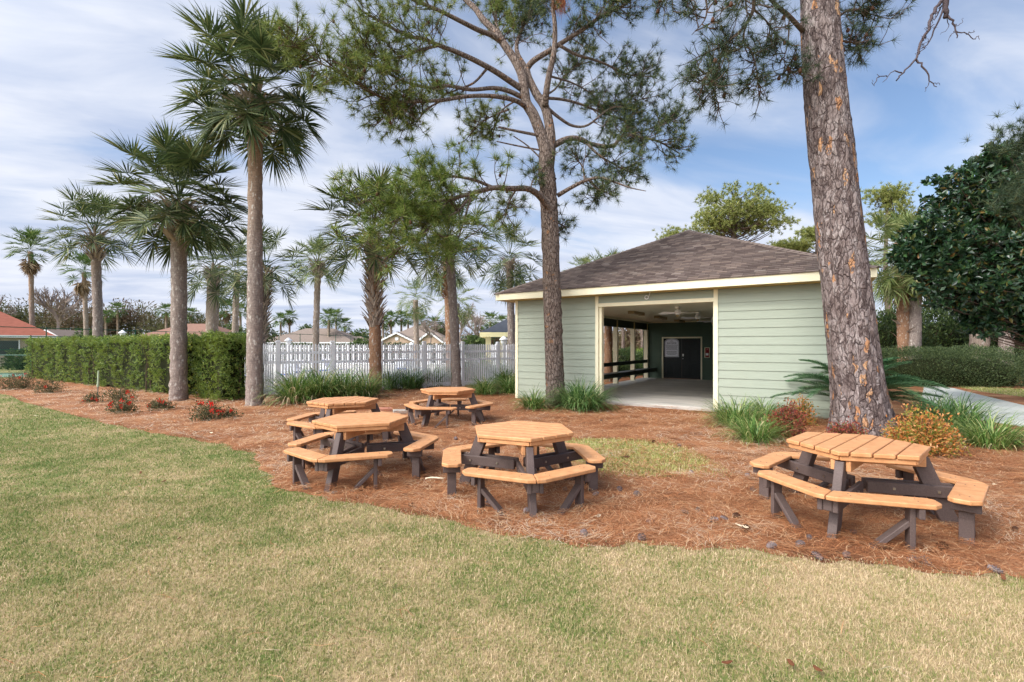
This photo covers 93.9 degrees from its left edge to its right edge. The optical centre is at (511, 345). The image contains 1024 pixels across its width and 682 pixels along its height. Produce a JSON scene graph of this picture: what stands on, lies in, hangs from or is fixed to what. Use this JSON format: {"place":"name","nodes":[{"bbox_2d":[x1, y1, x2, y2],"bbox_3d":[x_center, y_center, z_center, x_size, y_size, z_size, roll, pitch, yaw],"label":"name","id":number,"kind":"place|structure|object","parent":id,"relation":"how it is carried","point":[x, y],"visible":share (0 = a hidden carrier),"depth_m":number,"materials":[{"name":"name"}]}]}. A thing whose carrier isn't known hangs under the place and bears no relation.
{"place":"outdoors","nodes":[
{"label":"outdoors","id":0,"kind":"place"},
{"bbox_2d":[141,324,245,354],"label":"house","id":1,"kind":"structure","parent":0,"point":[193,328],"depth_m":64.30,"materials":[{"name":"grey paint"}]},
{"bbox_2d":[190,365,506,394],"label":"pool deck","id":2,"kind":"structure","parent":0,"point":[274,369],"depth_m":32.66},
{"bbox_2d":[269,344,506,364],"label":"picket fence","id":3,"kind":"object","parent":2,"relation":"on","point":[274,348],"visible":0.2,"depth_m":42.95,"materials":[{"name":"white plastic"}]},
{"bbox_2d":[0,348,1023,681],"bbox_3d":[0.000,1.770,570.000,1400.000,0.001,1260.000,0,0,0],"label":"ground","id":4,"kind":"structure","parent":0,"point":[268,488],"depth_m":3.28,"materials":[{"name":"plant"}]},
{"bbox_2d":[0,374,25,376],"bbox_3d":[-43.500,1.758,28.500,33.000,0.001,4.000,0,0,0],"label":"tennis court","id":5,"kind":"object","parent":4,"relation":"on","point":[5,375],"depth_m":28.27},
{"bbox_2d":[0,335,69,373],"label":"chain link fence","id":6,"kind":"object","parent":5,"relation":"on","point":[19,355],"visible":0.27,"depth_m":29.25,"materials":[{"name":"green metal"}]},
{"bbox_2d":[0,346,29,369],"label":"bush","id":7,"kind":"object","parent":4,"relation":"on","point":[18,361],"visible":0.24,"depth_m":35.08,"materials":[{"name":"green plant"}]},
{"bbox_2d":[0,311,55,365],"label":"house","id":8,"kind":"structure","parent":4,"relation":"on","point":[9,322],"depth_m":41.93,"materials":[{"name":"red paint"}]},
{"bbox_2d":[0,340,19,354],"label":"window","id":9,"kind":"structure","parent":8,"relation":"in","point":[4,344],"depth_m":41.31,"materials":[{"name":"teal glass"}]},
{"bbox_2d":[1,225,59,325],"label":"palm tree","id":10,"kind":"object","parent":4,"relation":"on","point":[31,267],"visible":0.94,"depth_m":45.82,"materials":[{"name":"plant"}]},
{"bbox_2d":[27,283,91,329],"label":"bare tree","id":11,"kind":"object","parent":4,"relation":"on","point":[48,303],"visible":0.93,"depth_m":61.40,"materials":[{"name":"brown plant"}]},
{"bbox_2d":[44,329,111,337],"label":"house","id":12,"kind":"structure","parent":4,"relation":"on","point":[62,332],"depth_m":51.74,"materials":[{"name":"grey paint"}]},
{"bbox_2d":[56,248,106,336],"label":"palm tree","id":13,"kind":"object","parent":4,"relation":"on","point":[82,289],"visible":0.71,"depth_m":43.82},
{"bbox_2d":[34,180,146,383],"bbox_3d":[-19.765,-2.876,22.585,4.253,9.500,4.683,0,0,-38],"label":"palm tree","id":14,"kind":"object","parent":4,"relation":"on","point":[96,254],"visible":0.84,"depth_m":22.35,"materials":[{"name":"plant"}]},
{"bbox_2d":[22,332,206,395],"bbox_3d":[-18.672,0.646,21.691,18.259,2.415,1.547,0,0,32],"label":"hedge","id":15,"kind":"object","parent":4,"relation":"on","point":[138,362],"visible":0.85,"depth_m":20.20,"materials":[{"name":"green plant"}]},
{"bbox_2d":[107,302,131,335],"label":"palm tree","id":16,"kind":"object","parent":4,"relation":"on","point":[117,312],"visible":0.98,"depth_m":94.81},
{"bbox_2d":[154,302,170,328],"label":"palm tree","id":17,"kind":"object","parent":4,"relation":"on","point":[166,314],"visible":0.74,"depth_m":89.54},
{"bbox_2d":[82,115,263,400],"bbox_3d":[-10.836,-2.663,15.740,5.102,9.078,5.231,0,0,0],"label":"palm tree","id":18,"kind":"object","parent":4,"relation":"on","point":[183,229],"visible":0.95,"depth_m":15.27,"materials":[{"name":"plant"}]},
{"bbox_2d":[166,237,247,332],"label":"palm tree","id":19,"kind":"object","parent":4,"relation":"on","point":[214,292],"visible":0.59,"depth_m":22.81,"materials":[{"name":"plant"}]},
{"bbox_2d":[187,329,246,401],"bbox_3d":[-9.603,0.642,15.889,2.161,2.412,1.526,0,0,32],"label":"hedge","id":20,"kind":"object","parent":4,"relation":"on","point":[221,368],"visible":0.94,"depth_m":15.53,"materials":[{"name":"green plant"}]},
{"bbox_2d":[219,298,242,327],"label":"palm tree","id":21,"kind":"object","parent":4,"relation":"on","point":[227,317],"visible":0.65,"depth_m":74.82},
{"bbox_2d":[201,236,274,339],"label":"palm tree","id":22,"kind":"object","parent":4,"relation":"on","point":[235,320],"visible":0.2,"depth_m":28.90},
{"bbox_2d":[151,0,341,405],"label":"palm tree","id":23,"kind":"object","parent":4,"relation":"on","point":[253,113],"visible":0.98,"depth_m":14.01,"materials":[{"name":"plant"}]},
{"bbox_2d":[0,326,506,349],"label":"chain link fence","id":24,"kind":"object","parent":4,"relation":"on","point":[169,331],"visible":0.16,"depth_m":40.48,"materials":[{"name":"green metal"}]},
{"bbox_2d":[207,219,316,343],"bbox_3d":[-10.404,-1.763,19.915,4.291,7.270,4.056,0,0,0],"label":"palm tree","id":25,"kind":"object","parent":4,"relation":"on","point":[269,282],"visible":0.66,"depth_m":19.89,"materials":[{"name":"plant"}]},
{"bbox_2d":[263,344,275,394],"bbox_3d":[-10.444,0.790,17.517,4.588,1.960,0.222,0,0,21],"label":"picket fence","id":26,"kind":"object","parent":4,"relation":"on","point":[266,361],"visible":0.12,"depth_m":16.86,"materials":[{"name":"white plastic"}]},
{"bbox_2d":[271,311,289,335],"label":"palm tree","id":27,"kind":"object","parent":4,"relation":"on","point":[281,315],"visible":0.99,"depth_m":89.81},
{"bbox_2d":[279,309,297,332],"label":"palm tree","id":28,"kind":"object","parent":4,"relation":"on","point":[289,312],"visible":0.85,"depth_m":91.85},
{"bbox_2d":[267,328,365,351],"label":"house","id":29,"kind":"structure","parent":4,"relation":"on","point":[298,336],"depth_m":74.61,"materials":[{"name":"grey paint"}]},
{"bbox_2d":[285,231,351,372],"bbox_3d":[-10.530,-2.270,26.088,3.633,8.285,3.806,0,0,0],"label":"palm tree","id":30,"kind":"object","parent":4,"relation":"on","point":[315,267],"visible":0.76,"depth_m":25.88,"materials":[{"name":"plant"}]},
{"bbox_2d":[0,295,637,350],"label":"woods","id":31,"kind":"object","parent":4,"relation":"on","point":[137,321],"visible":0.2,"depth_m":97.07,"materials":[{"name":"plant"}]},
{"bbox_2d":[319,308,342,336],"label":"palm tree","id":32,"kind":"object","parent":4,"relation":"on","point":[328,321],"visible":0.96,"depth_m":74.76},
{"bbox_2d":[245,341,459,362],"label":"hedge","id":33,"kind":"object","parent":4,"relation":"on","point":[389,342],"visible":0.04,"depth_m":46.55,"materials":[{"name":"green plant"}]},
{"bbox_2d":[296,163,431,393],"bbox_3d":[-5.173,-2.549,17.908,5.178,8.849,4.892,0,0,0],"label":"palm tree","id":34,"kind":"object","parent":4,"relation":"on","point":[375,298],"visible":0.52,"depth_m":17.51,"materials":[{"name":"plant"}]},
{"bbox_2d":[383,309,401,334],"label":"palm tree","id":35,"kind":"object","parent":4,"relation":"on","point":[390,323],"visible":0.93,"depth_m":83.81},
{"bbox_2d":[393,310,411,331],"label":"palm tree","id":36,"kind":"object","parent":4,"relation":"on","point":[401,321],"visible":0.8,"depth_m":85.73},
{"bbox_2d":[381,326,445,350],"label":"house","id":37,"kind":"structure","parent":4,"relation":"on","point":[405,336],"depth_m":71.30,"materials":[{"name":"beige paint"}]},
{"bbox_2d":[395,273,437,371],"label":"palm tree","id":38,"kind":"object","parent":4,"relation":"on","point":[415,314],"visible":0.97,"depth_m":31.89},
{"bbox_2d":[419,315,441,343],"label":"bare tree","id":39,"kind":"object","parent":4,"relation":"on","point":[425,327],"visible":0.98,"depth_m":65.57,"materials":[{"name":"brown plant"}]},
{"bbox_2d":[413,227,484,344],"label":"palm tree","id":40,"kind":"object","parent":4,"relation":"on","point":[441,286],"visible":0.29,"depth_m":25.88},
{"bbox_2d":[398,188,502,386],"bbox_3d":[-2.596,-2.536,20.253,4.794,8.820,4.697,0,0,0],"label":"palm tree","id":41,"kind":"object","parent":4,"relation":"on","point":[454,339],"visible":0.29,"depth_m":19.94,"materials":[{"name":"plant"}]},
{"bbox_2d":[433,277,483,328],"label":"palm tree","id":42,"kind":"object","parent":4,"relation":"on","point":[468,312],"visible":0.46,"depth_m":34.02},
{"bbox_2d":[459,312,488,335],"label":"bare tree","id":43,"kind":"object","parent":4,"relation":"on","point":[478,321],"visible":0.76,"depth_m":75.60,"materials":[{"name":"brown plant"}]},
{"bbox_2d":[459,335,491,357],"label":"background tree","id":44,"kind":"object","parent":4,"relation":"on","point":[473,339],"visible":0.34,"depth_m":39.26,"materials":[{"name":"green plant"}]},
{"bbox_2d":[258,0,697,406],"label":"pine tree","id":45,"kind":"object","parent":4,"relation":"on","point":[405,213],"visible":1,"depth_m":13.62,"materials":[{"name":"green plant"}]},
{"bbox_2d":[481,311,499,328],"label":"palm tree","id":46,"kind":"object","parent":4,"relation":"on","point":[489,315],"visible":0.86,"depth_m":79.67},
{"bbox_2d":[480,317,514,365],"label":"pool pavilion","id":47,"kind":"structure","parent":4,"relation":"on","point":[500,329],"depth_m":29.91,"materials":[{"name":"paint"}]},
{"bbox_2d":[471,217,542,375],"bbox_3d":[-0.187,-2.497,25.222,4.494,8.742,4.409,0,0,0],"label":"palm tree","id":48,"kind":"object","parent":4,"relation":"on","point":[509,277],"visible":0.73,"depth_m":24.84,"materials":[{"name":"plant"}]},
{"bbox_2d":[0,375,1023,577],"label":"pine straw bed","id":49,"kind":"object","parent":4,"relation":"on","point":[1011,398],"visible":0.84,"depth_m":6.31,"materials":[{"name":"plant"}]},
{"bbox_2d":[0,371,33,389],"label":"rose bush","id":50,"kind":"object","parent":49,"relation":"on","point":[10,385],"visible":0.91,"depth_m":19.30,"materials":[{"name":"green plant"}]},
{"bbox_2d":[4,367,39,389],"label":"rose bush","id":51,"kind":"object","parent":49,"relation":"on","point":[26,377],"visible":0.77,"depth_m":19.60,"materials":[{"name":"green plant"}]},
{"bbox_2d":[31,375,71,393],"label":"rose bush","id":52,"kind":"object","parent":49,"relation":"on","point":[49,389],"visible":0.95,"depth_m":17.85,"materials":[{"name":"green plant"}]},
{"bbox_2d":[81,390,102,402],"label":"rose bush","id":53,"kind":"object","parent":49,"relation":"on","point":[90,399],"visible":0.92,"depth_m":14.77,"materials":[{"name":"green plant"}]},
{"bbox_2d":[100,383,137,402],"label":"rose bush","id":54,"kind":"object","parent":49,"relation":"on","point":[114,396],"visible":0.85,"depth_m":15.03,"materials":[{"name":"green plant"}]},
{"bbox_2d":[106,398,142,414],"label":"rose bush","id":55,"kind":"object","parent":49,"relation":"on","point":[125,406],"visible":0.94,"depth_m":12.46,"materials":[{"name":"green plant"}]},
{"bbox_2d":[144,398,175,410],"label":"rose bush","id":56,"kind":"object","parent":49,"relation":"on","point":[157,404],"visible":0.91,"depth_m":13.11,"materials":[{"name":"green plant"}]},
{"bbox_2d":[185,398,228,420],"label":"rose bush","id":57,"kind":"object","parent":49,"relation":"on","point":[206,412],"visible":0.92,"depth_m":11.29,"materials":[{"name":"green plant"}]},
{"bbox_2d":[216,404,243,418],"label":"rose bush","id":58,"kind":"object","parent":49,"relation":"on","point":[227,413],"visible":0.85,"depth_m":11.62,"materials":[{"name":"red plant"}]},
{"bbox_2d":[250,361,342,406],"bbox_3d":[-6.655,1.085,14.735,3.062,1.345,3.219,0,0,34],"label":"grass clump","id":59,"kind":"object","parent":49,"relation":"on","point":[285,395],"visible":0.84,"depth_m":14.33,"materials":[{"name":"plant"}]},
{"bbox_2d":[275,360,365,403],"bbox_3d":[-6.184,1.080,15.332,3.195,1.355,3.137,0,0,0],"label":"grass clump","id":60,"kind":"object","parent":49,"relation":"on","point":[331,389],"visible":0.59,"depth_m":14.88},
{"bbox_2d":[286,396,400,450],"bbox_3d":[-3.144,1.405,8.858,1.920,0.800,2.027,0,0,4],"label":"picnic table","id":61,"kind":"object","parent":49,"relation":"on","point":[329,406],"visible":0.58,"depth_m":8.62,"materials":[{"name":"wood"}]},
{"bbox_2d":[313,365,377,396],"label":"grass clump","id":62,"kind":"object","parent":49,"relation":"on","point":[350,386],"visible":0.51,"depth_m":15.55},
{"bbox_2d":[284,412,437,491],"bbox_3d":[-2.041,1.405,6.667,2.027,0.800,1.920,0,0,-20],"label":"picnic table","id":63,"kind":"object","parent":49,"relation":"on","point":[343,449],"visible":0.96,"depth_m":6.30,"materials":[{"name":"wood"}]},
{"bbox_2d":[341,365,397,398],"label":"grass clump","id":64,"kind":"object","parent":49,"relation":"on","point":[370,392],"visible":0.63,"depth_m":16.06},
{"bbox_2d":[368,365,417,389],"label":"grass clump","id":65,"kind":"object","parent":49,"relation":"on","point":[392,387],"visible":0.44,"depth_m":18.95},
{"bbox_2d":[275,340,514,394],"bbox_3d":[-1.585,0.790,21.441,16.380,1.960,0.160,0,0,-35],"label":"picket fence","id":66,"kind":"object","parent":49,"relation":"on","point":[472,358],"visible":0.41,"depth_m":19.63,"materials":[{"name":"white plastic"}]},
{"bbox_2d":[383,363,436,390],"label":"grass clump","id":67,"kind":"object","parent":49,"relation":"on","point":[411,383],"visible":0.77,"depth_m":19.25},
{"bbox_2d":[407,362,451,386],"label":"grass clump","id":68,"kind":"object","parent":49,"relation":"on","point":[438,372],"visible":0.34,"depth_m":20.35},
{"bbox_2d":[404,387,492,427],"bbox_3d":[-1.448,1.405,11.148,2.027,0.800,1.920,0,0,2],"label":"picnic table","id":69,"kind":"object","parent":49,"relation":"on","point":[435,405],"visible":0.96,"depth_m":10.82,"materials":[{"name":"wood"}]},
{"bbox_2d":[463,372,505,395],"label":"grass clump","id":70,"kind":"object","parent":49,"relation":"on","point":[483,388],"visible":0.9,"depth_m":17.17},
{"bbox_2d":[487,367,514,382],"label":"grass clump","id":71,"kind":"object","parent":49,"relation":"on","point":[502,374],"visible":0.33,"depth_m":21.52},
{"bbox_2d":[490,373,514,394],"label":"grass clump","id":72,"kind":"object","parent":49,"relation":"on","point":[507,386],"visible":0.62,"depth_m":17.38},
{"bbox_2d":[442,421,605,516],"bbox_3d":[0.078,1.405,5.821,2.027,0.800,1.920,0,0,23],"label":"picnic table","id":73,"kind":"object","parent":49,"relation":"on","point":[528,439],"visible":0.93,"depth_m":5.51,"materials":[{"name":"wood"}]},
{"bbox_2d":[509,384,562,410],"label":"grass clump","id":74,"kind":"object","parent":49,"relation":"on","point":[535,403],"visible":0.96,"depth_m":13.13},
{"bbox_2d":[541,376,632,414],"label":"grass clump","id":75,"kind":"object","parent":49,"relation":"on","point":[589,400],"visible":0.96,"depth_m":12.93,"materials":[{"name":"plant"}]},
{"bbox_2d":[690,387,784,428],"bbox_3d":[4.924,1.329,10.491,2.152,0.858,2.296,0,0,-30],"label":"grass clump","id":76,"kind":"object","parent":49,"relation":"on","point":[730,410],"visible":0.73,"depth_m":10.35,"materials":[{"name":"plant"}]},
{"bbox_2d":[710,406,799,448],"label":"grass clump","id":77,"kind":"object","parent":49,"relation":"on","point":[760,432],"visible":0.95,"depth_m":8.65,"materials":[{"name":"plant"}]},
{"bbox_2d":[735,392,788,419],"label":"grass clump","id":78,"kind":"object","parent":49,"relation":"on","point":[762,406],"visible":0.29,"depth_m":11.46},
{"bbox_2d":[764,397,810,438],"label":"heavenly bamboo","id":79,"kind":"object","parent":49,"relation":"on","point":[788,417],"visible":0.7,"depth_m":9.10,"materials":[{"name":"red plant"}]},
{"bbox_2d":[788,393,819,426],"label":"heavenly bamboo","id":80,"kind":"object","parent":49,"relation":"on","point":[805,405],"visible":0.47,"depth_m":10.66,"materials":[{"name":"yellow plant"}]},
{"bbox_2d":[824,416,868,434],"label":"heavenly bamboo","id":81,"kind":"object","parent":49,"relation":"on","point":[838,428],"visible":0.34,"depth_m":8.74,"materials":[{"name":"red plant"}]},
{"bbox_2d":[750,432,988,552],"bbox_3d":[3.537,1.405,4.935,2.027,0.800,1.920,0,0,-42],"label":"picnic table","id":82,"kind":"object","parent":49,"relation":"on","point":[963,496],"visible":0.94,"depth_m":4.70,"materials":[{"name":"wood"}]},
{"bbox_2d":[880,401,974,458],"bbox_3d":[6.761,1.375,7.915,1.311,0.886,1.171,0,0,0],"label":"heavenly bamboo","id":83,"kind":"object","parent":49,"relation":"on","point":[916,432],"visible":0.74,"depth_m":7.71,"materials":[{"name":"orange plant"}]},
{"bbox_2d":[895,385,997,421],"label":"grass clump","id":84,"kind":"object","parent":49,"relation":"on","point":[922,408],"visible":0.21,"depth_m":11.38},
{"bbox_2d":[896,390,1021,432],"bbox_3d":[9.329,1.306,9.992,2.373,0.904,2.398,0,0,-27],"label":"grass clump","id":85,"kind":"object","parent":49,"relation":"on","point":[967,409],"visible":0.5,"depth_m":9.85,"materials":[{"name":"plant"}]},
{"bbox_2d":[935,405,1023,453],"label":"grass clump","id":86,"kind":"object","parent":49,"relation":"on","point":[991,439],"visible":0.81,"depth_m":8.18,"materials":[{"name":"plant"}]},
{"bbox_2d":[583,246,623,381],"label":"palm tree","id":87,"kind":"object","parent":4,"relation":"on","point":[608,341],"visible":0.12,"depth_m":23.33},
{"bbox_2d":[612,328,640,351],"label":"background tree","id":88,"kind":"object","parent":4,"relation":"on","point":[627,337],"visible":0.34,"depth_m":59.26,"materials":[{"name":"grey plant"}]},
{"bbox_2d":[612,346,642,360],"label":"bush","id":89,"kind":"object","parent":4,"relation":"on","point":[624,355],"visible":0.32,"depth_m":29.56,"materials":[{"name":"green plant"}]},
{"bbox_2d":[652,224,702,239],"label":"pine tree","id":90,"kind":"object","parent":4,"relation":"on","point":[672,232],"visible":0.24,"depth_m":45.23,"materials":[{"name":"green plant"}]},
{"bbox_2d":[494,230,883,418],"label":"pavilion","id":91,"kind":"structure","parent":4,"relation":"on","point":[764,332],"depth_m":14.16,"materials":[{"name":"green"}]},
{"bbox_2d":[663,338,681,378],"bbox_3d":[8.183,0.642,24.364,0.902,2.036,0.065,0,0,32],"label":"door","id":92,"kind":"structure","parent":91,"relation":"in","point":[672,366],"depth_m":24.33,"materials":[{"name":"paint"}]},
{"bbox_2d":[665,339,678,356],"bbox_3d":[8.136,0.100,24.336,0.700,0.940,0.025,0,0,32],"label":"sign","id":93,"kind":"object","parent":92,"relation":"attached to","point":[671,347],"visible":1,"depth_m":24.34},
{"bbox_2d":[682,338,700,378],"bbox_3d":[8.939,0.642,23.858,0.902,2.036,0.107,0,0,32],"label":"door","id":94,"kind":"structure","parent":91,"relation":"in","point":[691,347],"depth_m":23.86,"materials":[{"name":"paint"}]},
{"bbox_2d":[684,179,801,241],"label":"pine tree","id":95,"kind":"object","parent":4,"relation":"on","point":[732,223],"visible":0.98,"depth_m":41.27,"materials":[{"name":"green plant"}]},
{"bbox_2d":[766,224,816,253],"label":"pine tree","id":96,"kind":"object","parent":4,"relation":"on","point":[808,235],"visible":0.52,"depth_m":45.51,"materials":[{"name":"green plant"}]},
{"bbox_2d":[640,0,979,437],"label":"pine tree","id":97,"kind":"object","parent":4,"relation":"on","point":[858,390],"visible":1,"depth_m":9.25,"materials":[{"name":"green plant"}]},
{"bbox_2d":[770,357,949,407],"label":"sago palm","id":98,"kind":"object","parent":4,"relation":"on","point":[899,380],"visible":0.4,"depth_m":10.38,"materials":[{"name":"plant"}]},
{"bbox_2d":[860,181,919,310],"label":"pine tree","id":99,"kind":"object","parent":4,"relation":"on","point":[892,197],"visible":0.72,"depth_m":43.54,"materials":[{"name":"green plant"}]},
{"bbox_2d":[866,207,930,361],"bbox_3d":[19.351,-2.576,23.809,5.531,8.902,5.094,0,0,0],"label":"palm tree","id":100,"kind":"object","parent":4,"relation":"on","point":[897,290],"visible":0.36,"depth_m":23.56,"materials":[{"name":"plant"}]},
{"bbox_2d":[872,211,934,358],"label":"palm tree","id":101,"kind":"object","parent":4,"relation":"on","point":[915,333],"visible":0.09,"depth_m":23.46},
{"bbox_2d":[876,305,940,360],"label":"tall shrub","id":102,"kind":"object","parent":4,"relation":"on","point":[887,328],"visible":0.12,"depth_m":27.07,"materials":[{"name":"green plant"}]},
{"bbox_2d":[893,306,968,357],"bbox_3d":[26.535,-0.529,29.917,6.054,4.985,3.865,0,0,0],"label":"tall shrub","id":103,"kind":"object","parent":4,"relation":"on","point":[948,334],"visible":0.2,"depth_m":29.05,"materials":[{"name":"green plant"}]},
{"bbox_2d":[881,343,1023,387],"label":"clipped shrub","id":104,"kind":"object","parent":4,"relation":"on","point":[943,366],"visible":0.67,"depth_m":20.57,"materials":[{"name":"green plant"}]},
{"bbox_2d":[884,139,1023,349],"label":"magnolia tree","id":105,"kind":"object","parent":4,"relation":"on","point":[969,268],"visible":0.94,"depth_m":14.16,"materials":[{"name":"green plant"}]},
{"bbox_2d":[969,334,989,357],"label":"palm tree","id":106,"kind":"object","parent":4,"relation":"on","point":[976,341],"depth_m":25.78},
{"bbox_2d":[959,100,1023,234],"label":"pine tree","id":107,"kind":"object","parent":4,"relation":"on","point":[1016,198],"visible":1,"depth_m":10.71,"materials":[{"name":"green plant"}]},
{"bbox_2d":[998,332,1014,366],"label":"palm tree","id":108,"kind":"object","parent":4,"relation":"on","point":[1001,345],"depth_m":24.84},
{"bbox_2d":[0,0,1023,337],"label":"sky","id":109,"kind":"structure","parent":0,"point":[71,71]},
{"bbox_2d":[545,436,737,477],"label":"thin grass","id":110,"kind":"structure","parent":0,"point":[600,445],"depth_m":7.47,"materials":[{"name":"plant"}]},
{"bbox_2d":[922,386,1023,426],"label":"path","id":111,"kind":"structure","parent":0,"point":[1012,406],"depth_m":14.85,"materials":[{"name":"concrete"}]},
{"bbox_2d":[961,386,1023,396],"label":"grass","id":112,"kind":"structure","parent":0,"point":[1000,391],"depth_m":18.73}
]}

